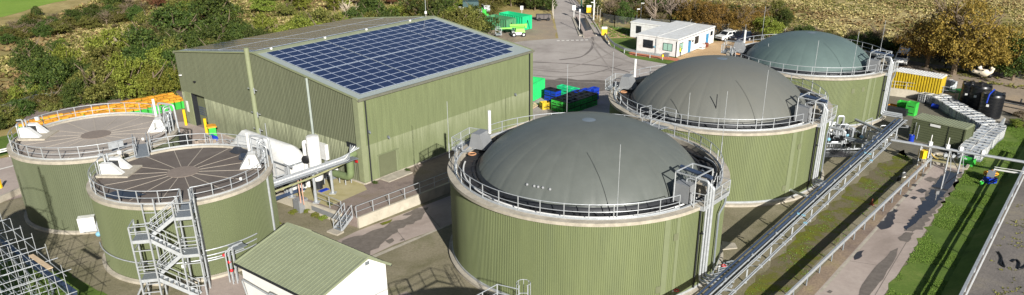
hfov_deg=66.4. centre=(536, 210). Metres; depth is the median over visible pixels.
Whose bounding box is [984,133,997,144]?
tote tank
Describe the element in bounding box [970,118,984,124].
tote tank
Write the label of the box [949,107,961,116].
tote tank
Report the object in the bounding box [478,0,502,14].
field shrub
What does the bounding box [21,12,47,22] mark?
hedge shrub
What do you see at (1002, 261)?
hose
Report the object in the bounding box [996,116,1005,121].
tank slab
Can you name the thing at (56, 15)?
hedge shrub
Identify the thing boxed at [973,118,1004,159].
tote barrier
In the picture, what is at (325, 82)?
process building
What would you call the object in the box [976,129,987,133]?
tote tank
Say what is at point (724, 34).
parked car
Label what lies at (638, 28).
window
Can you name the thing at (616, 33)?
office path
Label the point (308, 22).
leafy tree
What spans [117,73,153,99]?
leafy tree
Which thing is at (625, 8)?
hedge shrub
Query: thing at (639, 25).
site cabin
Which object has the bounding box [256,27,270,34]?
leafy tree
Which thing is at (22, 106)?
leafy tree
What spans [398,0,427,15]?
leafy tree
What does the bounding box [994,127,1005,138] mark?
tote tank
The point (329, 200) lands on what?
plinth railing
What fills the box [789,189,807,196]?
outlet pipe
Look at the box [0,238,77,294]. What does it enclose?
steel beam
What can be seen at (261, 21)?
leafy tree
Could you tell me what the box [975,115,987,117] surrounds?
tote tank
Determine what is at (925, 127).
plant container
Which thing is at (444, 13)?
leafy tree
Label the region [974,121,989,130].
tote tank
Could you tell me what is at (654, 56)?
brick path
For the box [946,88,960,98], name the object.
storage bin
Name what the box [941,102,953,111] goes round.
tote tank
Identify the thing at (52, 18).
hedge shrub
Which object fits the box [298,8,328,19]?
leafy tree
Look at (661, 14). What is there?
hedge shrub
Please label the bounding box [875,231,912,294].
slab joint
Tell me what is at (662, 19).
hedge shrub
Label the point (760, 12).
hedge shrub
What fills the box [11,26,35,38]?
hedge shrub
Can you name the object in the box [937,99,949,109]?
tote tank
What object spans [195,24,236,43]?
leafy tree
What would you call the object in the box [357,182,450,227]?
retaining wall
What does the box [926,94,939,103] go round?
tote tank
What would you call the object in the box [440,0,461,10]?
field shrub
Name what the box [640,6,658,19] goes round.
hedge shrub
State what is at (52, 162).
flat roof tank
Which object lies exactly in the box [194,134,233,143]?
scrap frames
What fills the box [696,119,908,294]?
pipe rack
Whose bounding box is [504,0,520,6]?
field shrub
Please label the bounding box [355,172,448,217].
pad railing
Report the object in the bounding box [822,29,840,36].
hedge shrub
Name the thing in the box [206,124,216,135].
wheelie bin
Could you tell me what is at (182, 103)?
wheelie bin
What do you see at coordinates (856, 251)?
road edge line
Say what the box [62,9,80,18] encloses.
hedge shrub
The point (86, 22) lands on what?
hedge shrub
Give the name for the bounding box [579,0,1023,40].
field grass
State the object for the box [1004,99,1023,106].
black pipeline
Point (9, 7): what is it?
pasture
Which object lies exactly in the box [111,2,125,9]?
hedge shrub
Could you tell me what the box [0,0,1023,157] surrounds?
ground
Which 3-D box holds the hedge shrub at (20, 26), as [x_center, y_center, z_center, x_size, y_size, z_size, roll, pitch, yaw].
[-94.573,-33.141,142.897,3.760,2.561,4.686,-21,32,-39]
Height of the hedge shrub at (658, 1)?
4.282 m
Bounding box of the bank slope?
[941,146,1023,294]
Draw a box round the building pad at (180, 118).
[23,88,532,227]
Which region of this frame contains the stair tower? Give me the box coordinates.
[127,188,210,294]
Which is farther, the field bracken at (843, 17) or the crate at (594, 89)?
the field bracken at (843, 17)
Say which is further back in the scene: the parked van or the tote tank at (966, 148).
the parked van
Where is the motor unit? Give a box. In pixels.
[318,174,328,191]
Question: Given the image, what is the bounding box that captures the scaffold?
[0,214,76,294]
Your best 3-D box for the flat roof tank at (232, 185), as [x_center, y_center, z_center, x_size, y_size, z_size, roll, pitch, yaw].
[-28.903,-1.451,64.657,14.300,9.419,14.300,0,24,0]
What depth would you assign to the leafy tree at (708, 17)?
145.09 m
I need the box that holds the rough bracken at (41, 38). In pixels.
[0,0,402,92]
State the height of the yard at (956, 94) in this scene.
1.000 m
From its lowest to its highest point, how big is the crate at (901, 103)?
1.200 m
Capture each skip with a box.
[485,14,515,31]
[499,11,531,29]
[533,77,544,100]
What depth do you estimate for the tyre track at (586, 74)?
119.97 m
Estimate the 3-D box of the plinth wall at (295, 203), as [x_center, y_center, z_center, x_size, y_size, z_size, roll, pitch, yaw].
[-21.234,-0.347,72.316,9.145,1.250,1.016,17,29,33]
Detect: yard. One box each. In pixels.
[487,16,556,41]
[864,96,1022,159]
[889,84,961,99]
[890,61,1023,119]
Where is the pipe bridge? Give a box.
[273,145,358,203]
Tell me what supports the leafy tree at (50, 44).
on the ground at (56, 7)
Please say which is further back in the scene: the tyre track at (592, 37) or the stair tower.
the tyre track at (592, 37)
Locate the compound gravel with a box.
[0,127,963,294]
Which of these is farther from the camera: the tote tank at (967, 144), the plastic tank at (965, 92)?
the plastic tank at (965, 92)
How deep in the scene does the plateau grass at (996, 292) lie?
61.33 m
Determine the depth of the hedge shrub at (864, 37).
135.95 m
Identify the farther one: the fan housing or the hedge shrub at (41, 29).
the hedge shrub at (41, 29)
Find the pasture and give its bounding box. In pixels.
[0,0,64,16]
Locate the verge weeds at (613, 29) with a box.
[591,23,630,37]
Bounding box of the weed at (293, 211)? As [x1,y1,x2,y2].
[288,209,297,214]
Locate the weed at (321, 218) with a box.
[317,215,327,220]
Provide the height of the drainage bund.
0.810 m
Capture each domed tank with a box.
[447,66,732,294]
[605,41,838,206]
[721,6,902,129]
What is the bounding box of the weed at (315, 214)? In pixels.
[311,211,319,217]
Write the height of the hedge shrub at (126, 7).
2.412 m
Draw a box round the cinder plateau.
[963,174,1023,294]
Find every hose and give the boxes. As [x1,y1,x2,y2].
[998,251,1005,267]
[1011,259,1023,269]
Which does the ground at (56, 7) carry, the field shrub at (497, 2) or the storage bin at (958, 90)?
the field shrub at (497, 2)
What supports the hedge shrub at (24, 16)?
on the ground at (56, 7)
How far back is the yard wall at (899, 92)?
108.63 m
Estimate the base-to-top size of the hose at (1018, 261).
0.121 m
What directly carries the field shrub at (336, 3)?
on the ground at (56, 7)
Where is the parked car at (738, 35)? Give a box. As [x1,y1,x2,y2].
[729,30,752,40]
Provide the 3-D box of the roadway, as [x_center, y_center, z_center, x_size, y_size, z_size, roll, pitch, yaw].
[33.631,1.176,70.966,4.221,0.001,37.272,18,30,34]
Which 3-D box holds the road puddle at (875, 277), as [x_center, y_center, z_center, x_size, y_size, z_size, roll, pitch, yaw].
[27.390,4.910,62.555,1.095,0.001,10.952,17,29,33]
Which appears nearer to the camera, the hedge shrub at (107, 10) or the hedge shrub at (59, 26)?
the hedge shrub at (59, 26)
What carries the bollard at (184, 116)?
on the delivery apron
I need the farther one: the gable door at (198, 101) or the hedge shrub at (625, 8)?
the hedge shrub at (625, 8)
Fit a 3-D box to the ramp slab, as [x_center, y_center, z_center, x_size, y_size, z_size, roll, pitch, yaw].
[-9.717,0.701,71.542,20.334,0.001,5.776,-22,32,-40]
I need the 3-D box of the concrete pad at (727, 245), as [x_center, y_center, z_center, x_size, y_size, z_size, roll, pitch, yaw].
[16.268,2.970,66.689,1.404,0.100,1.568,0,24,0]
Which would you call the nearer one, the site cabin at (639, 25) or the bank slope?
the bank slope
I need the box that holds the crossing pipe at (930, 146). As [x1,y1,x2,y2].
[891,135,1023,171]
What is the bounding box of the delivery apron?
[178,122,232,144]
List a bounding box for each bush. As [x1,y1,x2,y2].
[1008,117,1023,127]
[1013,108,1023,117]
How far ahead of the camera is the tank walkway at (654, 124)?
74.31 m
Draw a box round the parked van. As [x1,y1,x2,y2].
[894,47,910,65]
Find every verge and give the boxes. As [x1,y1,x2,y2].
[0,133,19,155]
[612,26,629,33]
[796,162,931,294]
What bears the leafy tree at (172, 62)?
on the ground at (56, 7)
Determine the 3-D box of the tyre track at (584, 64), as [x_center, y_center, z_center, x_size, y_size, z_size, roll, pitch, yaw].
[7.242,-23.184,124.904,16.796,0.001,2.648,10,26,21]
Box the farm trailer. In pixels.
[536,14,550,20]
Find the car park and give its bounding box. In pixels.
[677,40,759,59]
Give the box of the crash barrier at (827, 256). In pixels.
[785,156,931,294]
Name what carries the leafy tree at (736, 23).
on the ground at (56, 7)
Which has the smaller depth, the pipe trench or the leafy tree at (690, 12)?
the pipe trench
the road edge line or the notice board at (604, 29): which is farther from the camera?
the notice board at (604, 29)
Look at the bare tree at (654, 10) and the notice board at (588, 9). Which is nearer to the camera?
the bare tree at (654, 10)
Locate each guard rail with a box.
[605,32,663,59]
[959,167,1023,294]
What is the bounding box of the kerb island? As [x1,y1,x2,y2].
[572,17,582,35]
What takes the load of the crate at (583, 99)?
on the crate at (582, 106)
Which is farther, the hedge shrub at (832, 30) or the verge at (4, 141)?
the hedge shrub at (832, 30)
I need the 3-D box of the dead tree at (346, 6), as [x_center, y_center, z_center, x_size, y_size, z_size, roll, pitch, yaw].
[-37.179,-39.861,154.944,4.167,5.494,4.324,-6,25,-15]
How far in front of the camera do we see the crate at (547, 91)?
106.29 m
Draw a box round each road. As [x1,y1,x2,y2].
[0,157,21,200]
[513,0,666,118]
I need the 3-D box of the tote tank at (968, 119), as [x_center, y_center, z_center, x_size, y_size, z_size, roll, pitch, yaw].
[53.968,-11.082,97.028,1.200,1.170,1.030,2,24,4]
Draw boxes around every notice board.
[586,5,590,14]
[602,27,606,36]
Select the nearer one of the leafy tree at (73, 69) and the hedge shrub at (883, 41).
the leafy tree at (73, 69)
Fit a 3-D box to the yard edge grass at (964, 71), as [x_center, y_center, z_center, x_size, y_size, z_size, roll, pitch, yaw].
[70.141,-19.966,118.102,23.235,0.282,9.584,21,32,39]
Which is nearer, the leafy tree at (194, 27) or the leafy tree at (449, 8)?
the leafy tree at (194, 27)
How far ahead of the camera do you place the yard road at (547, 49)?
129.24 m
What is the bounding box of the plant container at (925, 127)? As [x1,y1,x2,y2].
[908,113,974,149]
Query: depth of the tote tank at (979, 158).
85.67 m
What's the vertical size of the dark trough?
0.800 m
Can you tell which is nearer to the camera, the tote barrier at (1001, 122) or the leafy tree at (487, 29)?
the tote barrier at (1001, 122)
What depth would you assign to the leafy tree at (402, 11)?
143.31 m
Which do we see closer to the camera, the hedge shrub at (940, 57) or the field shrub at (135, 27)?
the hedge shrub at (940, 57)
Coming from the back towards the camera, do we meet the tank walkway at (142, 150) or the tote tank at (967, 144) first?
the tote tank at (967, 144)
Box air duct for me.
[332,151,356,184]
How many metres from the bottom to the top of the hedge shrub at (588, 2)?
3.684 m
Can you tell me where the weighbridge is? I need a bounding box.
[573,14,596,37]
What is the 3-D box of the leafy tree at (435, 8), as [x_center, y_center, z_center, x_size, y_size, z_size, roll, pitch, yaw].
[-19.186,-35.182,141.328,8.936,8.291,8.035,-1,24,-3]
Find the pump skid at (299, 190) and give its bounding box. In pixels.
[275,164,325,204]
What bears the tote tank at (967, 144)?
on the tote yard at (912, 151)
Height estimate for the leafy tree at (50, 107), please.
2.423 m
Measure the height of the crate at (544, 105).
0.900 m
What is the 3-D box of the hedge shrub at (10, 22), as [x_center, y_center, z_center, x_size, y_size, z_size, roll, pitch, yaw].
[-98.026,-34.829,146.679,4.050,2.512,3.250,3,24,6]
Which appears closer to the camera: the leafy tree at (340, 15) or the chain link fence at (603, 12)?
the leafy tree at (340, 15)
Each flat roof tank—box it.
[6,99,180,234]
[86,132,281,285]
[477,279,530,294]
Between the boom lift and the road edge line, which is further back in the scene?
the boom lift
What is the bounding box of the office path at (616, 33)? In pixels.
[592,22,635,37]
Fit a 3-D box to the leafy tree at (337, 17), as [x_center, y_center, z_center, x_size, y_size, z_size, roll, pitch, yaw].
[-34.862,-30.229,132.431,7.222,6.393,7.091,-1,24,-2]
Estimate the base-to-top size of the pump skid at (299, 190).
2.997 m
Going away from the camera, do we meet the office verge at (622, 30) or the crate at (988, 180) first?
the crate at (988, 180)
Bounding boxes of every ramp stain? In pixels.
[342,211,425,254]
[385,238,393,243]
[402,207,427,215]
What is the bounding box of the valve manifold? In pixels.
[222,241,246,283]
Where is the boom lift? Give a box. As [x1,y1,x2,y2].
[495,23,526,36]
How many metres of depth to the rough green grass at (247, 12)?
159.85 m
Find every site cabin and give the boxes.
[630,19,666,37]
[636,21,694,53]
[656,23,714,56]
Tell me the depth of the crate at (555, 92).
105.63 m
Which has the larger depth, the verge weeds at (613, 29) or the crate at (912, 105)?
the verge weeds at (613, 29)
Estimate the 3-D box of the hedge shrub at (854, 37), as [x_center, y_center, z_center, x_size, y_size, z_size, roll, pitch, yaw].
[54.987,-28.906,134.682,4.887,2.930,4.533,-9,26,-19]
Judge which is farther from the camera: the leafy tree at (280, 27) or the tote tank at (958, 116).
the leafy tree at (280, 27)
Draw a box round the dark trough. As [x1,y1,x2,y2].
[885,105,908,116]
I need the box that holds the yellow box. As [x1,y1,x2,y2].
[918,149,927,158]
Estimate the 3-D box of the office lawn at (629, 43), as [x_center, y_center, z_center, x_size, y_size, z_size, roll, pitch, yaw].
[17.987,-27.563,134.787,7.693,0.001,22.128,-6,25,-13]
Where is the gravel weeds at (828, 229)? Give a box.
[746,155,911,294]
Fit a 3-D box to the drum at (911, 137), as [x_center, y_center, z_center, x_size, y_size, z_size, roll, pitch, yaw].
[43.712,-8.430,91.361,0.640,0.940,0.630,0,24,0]
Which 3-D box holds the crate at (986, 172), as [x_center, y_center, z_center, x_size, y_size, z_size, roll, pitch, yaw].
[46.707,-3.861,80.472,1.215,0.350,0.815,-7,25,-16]
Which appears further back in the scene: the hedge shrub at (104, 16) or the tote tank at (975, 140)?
the hedge shrub at (104, 16)
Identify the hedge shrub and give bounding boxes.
[0,25,12,35]
[0,27,24,41]
[0,33,20,44]
[4,18,17,27]
[8,21,25,29]
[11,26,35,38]
[17,13,37,22]
[17,19,37,27]
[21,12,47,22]
[24,20,40,28]
[26,20,53,37]
[43,16,58,22]
[46,12,60,18]
[46,21,71,34]
[58,16,76,26]
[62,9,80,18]
[74,15,92,25]
[75,15,101,28]
[80,7,96,15]
[85,4,102,9]
[85,8,103,22]
[93,9,117,23]
[97,9,116,19]
[103,4,114,9]
[104,9,129,21]
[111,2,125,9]
[119,0,142,5]
[121,2,132,9]
[135,2,150,9]
[583,0,602,12]
[595,0,618,17]
[605,0,619,15]
[614,0,638,23]
[627,0,648,8]
[634,3,656,17]
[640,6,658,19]
[649,0,673,14]
[654,13,669,21]
[656,1,672,14]
[659,10,673,22]
[671,13,689,20]
[738,0,754,12]
[750,4,775,22]
[764,0,791,20]
[772,9,794,27]
[793,24,816,30]
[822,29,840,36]
[843,27,861,38]
[846,34,871,48]
[857,31,872,44]
[859,32,875,49]
[863,35,883,50]
[867,23,887,38]
[877,36,890,48]
[881,37,903,53]
[931,53,947,62]
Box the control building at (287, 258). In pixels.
[234,222,391,294]
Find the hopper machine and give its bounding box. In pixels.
[463,0,478,7]
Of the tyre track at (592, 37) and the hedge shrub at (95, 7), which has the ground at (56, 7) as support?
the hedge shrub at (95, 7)
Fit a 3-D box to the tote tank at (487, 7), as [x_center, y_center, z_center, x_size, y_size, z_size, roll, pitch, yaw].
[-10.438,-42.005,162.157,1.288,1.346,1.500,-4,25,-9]
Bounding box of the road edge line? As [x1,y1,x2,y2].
[819,164,934,292]
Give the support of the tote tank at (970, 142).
on the tote yard at (912, 151)
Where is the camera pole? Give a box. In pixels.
[591,0,594,19]
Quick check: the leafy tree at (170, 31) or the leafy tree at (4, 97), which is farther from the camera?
the leafy tree at (170, 31)
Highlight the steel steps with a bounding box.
[327,203,352,235]
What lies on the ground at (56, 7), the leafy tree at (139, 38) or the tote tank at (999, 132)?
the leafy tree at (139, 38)
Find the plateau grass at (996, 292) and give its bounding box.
[990,204,1023,294]
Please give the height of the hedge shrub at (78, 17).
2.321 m
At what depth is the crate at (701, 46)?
136.14 m
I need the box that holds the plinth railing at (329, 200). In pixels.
[313,190,341,211]
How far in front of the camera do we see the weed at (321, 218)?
70.92 m
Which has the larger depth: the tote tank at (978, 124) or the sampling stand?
the tote tank at (978, 124)
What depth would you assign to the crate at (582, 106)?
102.61 m
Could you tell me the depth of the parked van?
125.22 m
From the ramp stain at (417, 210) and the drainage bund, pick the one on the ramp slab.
the ramp stain at (417, 210)
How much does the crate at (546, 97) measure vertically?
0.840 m
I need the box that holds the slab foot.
[198,273,245,294]
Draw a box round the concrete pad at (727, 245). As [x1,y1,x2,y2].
[722,241,736,249]
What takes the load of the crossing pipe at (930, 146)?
on the roadway
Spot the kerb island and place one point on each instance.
(577, 29)
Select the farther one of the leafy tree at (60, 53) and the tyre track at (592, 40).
the tyre track at (592, 40)
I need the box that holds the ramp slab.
[338,196,451,254]
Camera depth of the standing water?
77.19 m
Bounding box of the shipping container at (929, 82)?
[891,67,947,93]
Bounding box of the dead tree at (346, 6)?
[339,0,357,11]
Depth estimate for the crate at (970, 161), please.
84.49 m
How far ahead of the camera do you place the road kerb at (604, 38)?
152.82 m
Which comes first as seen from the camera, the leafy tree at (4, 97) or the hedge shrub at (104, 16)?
the leafy tree at (4, 97)
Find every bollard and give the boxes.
[182,109,187,124]
[203,118,207,132]
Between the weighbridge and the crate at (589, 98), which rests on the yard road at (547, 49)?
the weighbridge
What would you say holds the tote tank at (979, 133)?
on the tote yard at (912, 151)
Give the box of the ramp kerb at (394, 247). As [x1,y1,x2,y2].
[372,224,448,256]
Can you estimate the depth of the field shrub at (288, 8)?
161.22 m
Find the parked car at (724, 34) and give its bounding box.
[715,29,737,41]
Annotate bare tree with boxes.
[644,0,662,20]
[660,0,679,18]
[671,0,690,20]
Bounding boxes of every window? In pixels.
[636,26,640,32]
[643,39,652,48]
[663,43,672,51]
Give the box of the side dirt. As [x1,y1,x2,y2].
[335,126,516,210]
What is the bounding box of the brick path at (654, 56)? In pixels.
[629,52,678,60]
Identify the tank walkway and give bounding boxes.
[131,132,149,157]
[640,105,676,129]
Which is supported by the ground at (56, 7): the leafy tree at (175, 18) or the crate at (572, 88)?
the leafy tree at (175, 18)
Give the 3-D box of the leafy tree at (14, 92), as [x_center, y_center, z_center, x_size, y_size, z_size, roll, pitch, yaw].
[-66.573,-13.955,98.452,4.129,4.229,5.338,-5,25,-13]
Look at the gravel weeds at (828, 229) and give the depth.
69.28 m
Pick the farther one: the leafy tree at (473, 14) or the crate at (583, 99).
the leafy tree at (473, 14)
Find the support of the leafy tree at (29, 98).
on the ground at (56, 7)
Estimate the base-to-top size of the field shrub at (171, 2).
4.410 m
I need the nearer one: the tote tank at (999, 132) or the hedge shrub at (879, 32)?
the tote tank at (999, 132)
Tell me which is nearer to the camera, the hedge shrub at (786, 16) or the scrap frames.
the scrap frames
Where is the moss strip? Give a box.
[744,150,912,294]
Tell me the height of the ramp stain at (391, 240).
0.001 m
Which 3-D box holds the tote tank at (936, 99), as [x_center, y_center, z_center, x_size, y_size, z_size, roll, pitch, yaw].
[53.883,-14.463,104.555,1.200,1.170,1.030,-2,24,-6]
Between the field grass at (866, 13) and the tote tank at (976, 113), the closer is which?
the tote tank at (976, 113)
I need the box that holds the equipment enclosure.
[231,129,310,191]
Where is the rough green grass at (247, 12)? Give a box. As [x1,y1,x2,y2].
[0,0,500,81]
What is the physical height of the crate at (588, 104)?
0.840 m
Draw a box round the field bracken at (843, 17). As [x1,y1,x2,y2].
[595,0,1023,70]
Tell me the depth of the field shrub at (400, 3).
164.09 m
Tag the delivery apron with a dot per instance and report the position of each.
(191, 129)
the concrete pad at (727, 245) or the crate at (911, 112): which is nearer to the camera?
the concrete pad at (727, 245)
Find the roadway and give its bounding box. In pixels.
[815,164,963,294]
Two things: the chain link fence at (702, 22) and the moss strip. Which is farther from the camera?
the chain link fence at (702, 22)
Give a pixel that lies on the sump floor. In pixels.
(839, 153)
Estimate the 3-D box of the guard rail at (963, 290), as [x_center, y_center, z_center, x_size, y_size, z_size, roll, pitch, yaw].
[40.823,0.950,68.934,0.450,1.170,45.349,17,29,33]
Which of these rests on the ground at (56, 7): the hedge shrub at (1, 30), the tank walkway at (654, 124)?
the hedge shrub at (1, 30)
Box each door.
[191,93,208,125]
[688,40,690,52]
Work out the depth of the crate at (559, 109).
101.47 m
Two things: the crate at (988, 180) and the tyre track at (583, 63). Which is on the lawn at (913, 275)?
the crate at (988, 180)
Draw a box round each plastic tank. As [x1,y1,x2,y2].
[958,80,974,104]
[967,81,992,110]
[978,90,1005,119]
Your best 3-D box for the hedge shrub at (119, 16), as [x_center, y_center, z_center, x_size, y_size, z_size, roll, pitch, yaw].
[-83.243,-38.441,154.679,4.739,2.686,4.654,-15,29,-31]
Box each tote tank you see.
[483,4,489,11]
[918,92,929,102]
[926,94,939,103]
[933,97,947,103]
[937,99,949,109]
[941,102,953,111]
[944,104,958,114]
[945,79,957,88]
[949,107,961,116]
[950,108,965,118]
[955,110,969,120]
[957,145,972,156]
[960,113,974,121]
[960,142,974,146]
[964,140,975,144]
[965,116,978,122]
[968,138,978,144]
[969,148,982,161]
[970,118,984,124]
[971,112,982,114]
[973,145,986,157]
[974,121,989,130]
[974,131,985,137]
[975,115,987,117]
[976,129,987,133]
[976,143,989,153]
[978,140,990,153]
[982,118,995,121]
[982,136,995,148]
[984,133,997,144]
[986,131,1000,143]
[989,129,1003,141]
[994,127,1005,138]
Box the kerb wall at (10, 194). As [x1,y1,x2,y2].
[0,187,20,202]
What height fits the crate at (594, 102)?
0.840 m
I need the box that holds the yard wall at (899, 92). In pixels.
[889,81,956,98]
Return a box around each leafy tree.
[0,84,25,108]
[0,91,21,120]
[0,103,24,126]
[0,113,8,128]
[6,36,49,73]
[7,98,37,121]
[13,54,70,94]
[19,92,38,105]
[20,94,43,111]
[26,81,60,97]
[30,6,41,14]
[34,85,62,108]
[37,99,66,111]
[45,40,70,54]
[47,44,86,66]
[54,56,91,81]
[57,91,78,107]
[59,76,102,105]
[63,63,125,103]
[77,40,132,74]
[83,25,129,64]
[93,90,113,102]
[99,0,124,5]
[102,51,149,99]
[106,85,120,99]
[114,22,182,65]
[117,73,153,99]
[118,44,160,69]
[132,42,172,72]
[136,60,180,97]
[147,36,184,67]
[148,0,215,43]
[152,25,182,46]
[152,45,186,91]
[161,29,205,48]
[175,40,208,66]
[185,0,250,32]
[185,24,205,36]
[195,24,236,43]
[199,38,222,44]
[203,10,241,40]
[228,22,252,39]
[242,23,262,37]
[250,11,279,33]
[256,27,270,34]
[275,23,291,31]
[279,12,303,27]
[285,17,322,29]
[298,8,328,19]
[302,7,333,22]
[321,12,347,22]
[329,12,348,20]
[341,6,362,18]
[359,0,399,16]
[363,10,391,16]
[376,9,393,16]
[380,5,412,16]
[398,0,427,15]
[406,0,453,17]
[432,9,456,18]
[442,5,462,18]
[446,6,481,30]
[450,4,489,30]
[465,1,499,33]
[525,0,543,10]
[537,0,557,10]
[671,0,710,23]
[694,0,738,34]
[724,4,762,31]
[751,11,786,37]
[891,13,968,67]
[899,0,1011,74]
[940,14,1023,76]
[991,33,1023,80]
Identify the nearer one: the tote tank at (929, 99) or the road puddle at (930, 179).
the road puddle at (930, 179)
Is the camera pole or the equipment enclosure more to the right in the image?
the camera pole
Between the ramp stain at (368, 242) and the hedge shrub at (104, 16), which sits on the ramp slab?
the ramp stain at (368, 242)
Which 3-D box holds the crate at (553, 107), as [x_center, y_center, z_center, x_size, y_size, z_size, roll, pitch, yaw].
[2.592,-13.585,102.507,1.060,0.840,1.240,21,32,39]
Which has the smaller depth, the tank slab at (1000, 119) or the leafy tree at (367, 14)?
the tank slab at (1000, 119)
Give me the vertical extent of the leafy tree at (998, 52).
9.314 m
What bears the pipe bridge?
on the equipment slab
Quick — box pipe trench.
[711,260,738,278]
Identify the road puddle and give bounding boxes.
[854,250,863,259]
[859,248,897,294]
[877,208,896,229]
[898,232,913,241]
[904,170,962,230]
[916,188,926,192]
[925,177,935,181]
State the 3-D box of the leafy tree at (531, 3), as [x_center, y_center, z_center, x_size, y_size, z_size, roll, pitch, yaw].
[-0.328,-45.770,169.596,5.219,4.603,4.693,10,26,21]
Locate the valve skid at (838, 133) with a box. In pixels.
[826,115,891,149]
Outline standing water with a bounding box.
[904,170,961,229]
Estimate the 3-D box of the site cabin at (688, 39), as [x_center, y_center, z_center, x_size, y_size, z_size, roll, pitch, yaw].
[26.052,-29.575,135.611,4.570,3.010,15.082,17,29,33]
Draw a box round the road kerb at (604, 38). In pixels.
[582,4,609,43]
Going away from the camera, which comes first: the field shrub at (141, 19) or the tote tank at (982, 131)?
the tote tank at (982, 131)
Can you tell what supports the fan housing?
on the equipment slab
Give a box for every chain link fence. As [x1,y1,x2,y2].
[580,0,627,28]
[630,17,787,38]
[900,43,1016,77]
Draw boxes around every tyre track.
[534,51,613,69]
[536,62,629,72]
[538,65,619,76]
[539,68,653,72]
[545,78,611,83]
[559,36,593,59]
[587,37,614,73]
[590,39,644,66]
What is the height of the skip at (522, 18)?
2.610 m
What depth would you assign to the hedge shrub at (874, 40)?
133.16 m
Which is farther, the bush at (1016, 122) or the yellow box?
the bush at (1016, 122)
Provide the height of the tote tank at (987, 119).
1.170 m
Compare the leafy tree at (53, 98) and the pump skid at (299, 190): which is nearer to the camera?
the pump skid at (299, 190)
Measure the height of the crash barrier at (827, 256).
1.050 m
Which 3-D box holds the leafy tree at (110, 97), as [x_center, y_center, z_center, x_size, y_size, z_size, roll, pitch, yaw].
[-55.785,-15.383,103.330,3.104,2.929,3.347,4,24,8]
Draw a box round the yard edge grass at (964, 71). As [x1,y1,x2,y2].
[921,66,1023,88]
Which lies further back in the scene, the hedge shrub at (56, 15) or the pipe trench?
the hedge shrub at (56, 15)
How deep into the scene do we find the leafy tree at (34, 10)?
160.53 m
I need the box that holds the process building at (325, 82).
[172,16,534,184]
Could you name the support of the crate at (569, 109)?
on the yard road at (547, 49)
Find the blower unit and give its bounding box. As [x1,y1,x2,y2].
[320,142,328,159]
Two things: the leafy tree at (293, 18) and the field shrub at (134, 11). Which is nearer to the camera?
the leafy tree at (293, 18)
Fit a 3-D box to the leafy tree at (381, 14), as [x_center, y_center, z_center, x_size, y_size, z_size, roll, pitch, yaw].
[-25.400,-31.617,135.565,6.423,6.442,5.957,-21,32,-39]
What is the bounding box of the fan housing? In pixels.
[324,167,337,179]
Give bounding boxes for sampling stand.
[986,167,1023,178]
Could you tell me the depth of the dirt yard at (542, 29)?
147.79 m
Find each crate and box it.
[539,100,550,109]
[544,87,554,94]
[544,94,549,100]
[550,88,561,96]
[551,96,560,104]
[551,105,556,111]
[557,84,566,91]
[557,98,568,106]
[557,106,562,112]
[562,85,572,92]
[563,100,574,108]
[563,107,574,111]
[568,87,579,91]
[569,97,580,105]
[574,105,580,111]
[575,96,586,104]
[580,103,585,110]
[581,94,592,102]
[586,101,591,108]
[587,92,597,100]
[589,86,598,92]
[592,99,597,106]
[698,44,705,48]
[897,100,907,108]
[906,100,919,109]
[906,108,917,116]
[961,156,975,166]
[982,176,997,183]
[983,170,998,175]
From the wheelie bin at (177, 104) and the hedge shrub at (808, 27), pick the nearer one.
the wheelie bin at (177, 104)
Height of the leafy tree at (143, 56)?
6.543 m
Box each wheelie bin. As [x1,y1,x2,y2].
[140,106,147,112]
[146,105,153,112]
[166,100,173,110]
[173,99,181,109]
[179,98,184,107]
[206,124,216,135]
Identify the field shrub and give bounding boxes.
[122,7,144,22]
[125,23,146,33]
[132,9,153,23]
[141,0,165,7]
[143,17,174,33]
[164,0,191,8]
[176,1,199,21]
[248,0,276,11]
[274,0,296,15]
[291,0,311,10]
[322,0,345,10]
[356,0,365,8]
[394,0,418,5]
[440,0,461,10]
[454,0,462,6]
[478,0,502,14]
[481,0,506,12]
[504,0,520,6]
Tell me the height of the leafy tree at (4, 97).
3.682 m
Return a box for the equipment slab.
[275,178,366,206]
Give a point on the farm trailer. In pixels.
(539, 17)
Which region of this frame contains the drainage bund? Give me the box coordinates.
[920,152,969,169]
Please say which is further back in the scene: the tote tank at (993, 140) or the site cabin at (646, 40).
the site cabin at (646, 40)
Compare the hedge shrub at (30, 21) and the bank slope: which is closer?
the bank slope
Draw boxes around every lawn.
[0,258,106,294]
[610,38,676,63]
[887,118,1023,294]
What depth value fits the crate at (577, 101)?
101.56 m
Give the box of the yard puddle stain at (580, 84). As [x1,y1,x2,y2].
[545,78,618,90]
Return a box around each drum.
[908,134,914,141]
[931,103,938,108]
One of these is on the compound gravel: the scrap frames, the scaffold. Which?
the scaffold
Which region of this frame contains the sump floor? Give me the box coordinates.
[825,130,884,156]
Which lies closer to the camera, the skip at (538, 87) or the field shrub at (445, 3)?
the skip at (538, 87)
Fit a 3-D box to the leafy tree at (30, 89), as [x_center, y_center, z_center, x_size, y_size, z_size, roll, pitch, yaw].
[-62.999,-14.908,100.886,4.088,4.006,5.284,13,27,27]
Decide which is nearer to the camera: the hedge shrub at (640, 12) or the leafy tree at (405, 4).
the leafy tree at (405, 4)
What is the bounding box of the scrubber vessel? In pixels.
[301,134,323,189]
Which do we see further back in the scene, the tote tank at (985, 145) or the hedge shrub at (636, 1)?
the hedge shrub at (636, 1)
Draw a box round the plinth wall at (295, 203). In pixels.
[275,191,342,222]
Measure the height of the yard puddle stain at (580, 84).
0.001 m

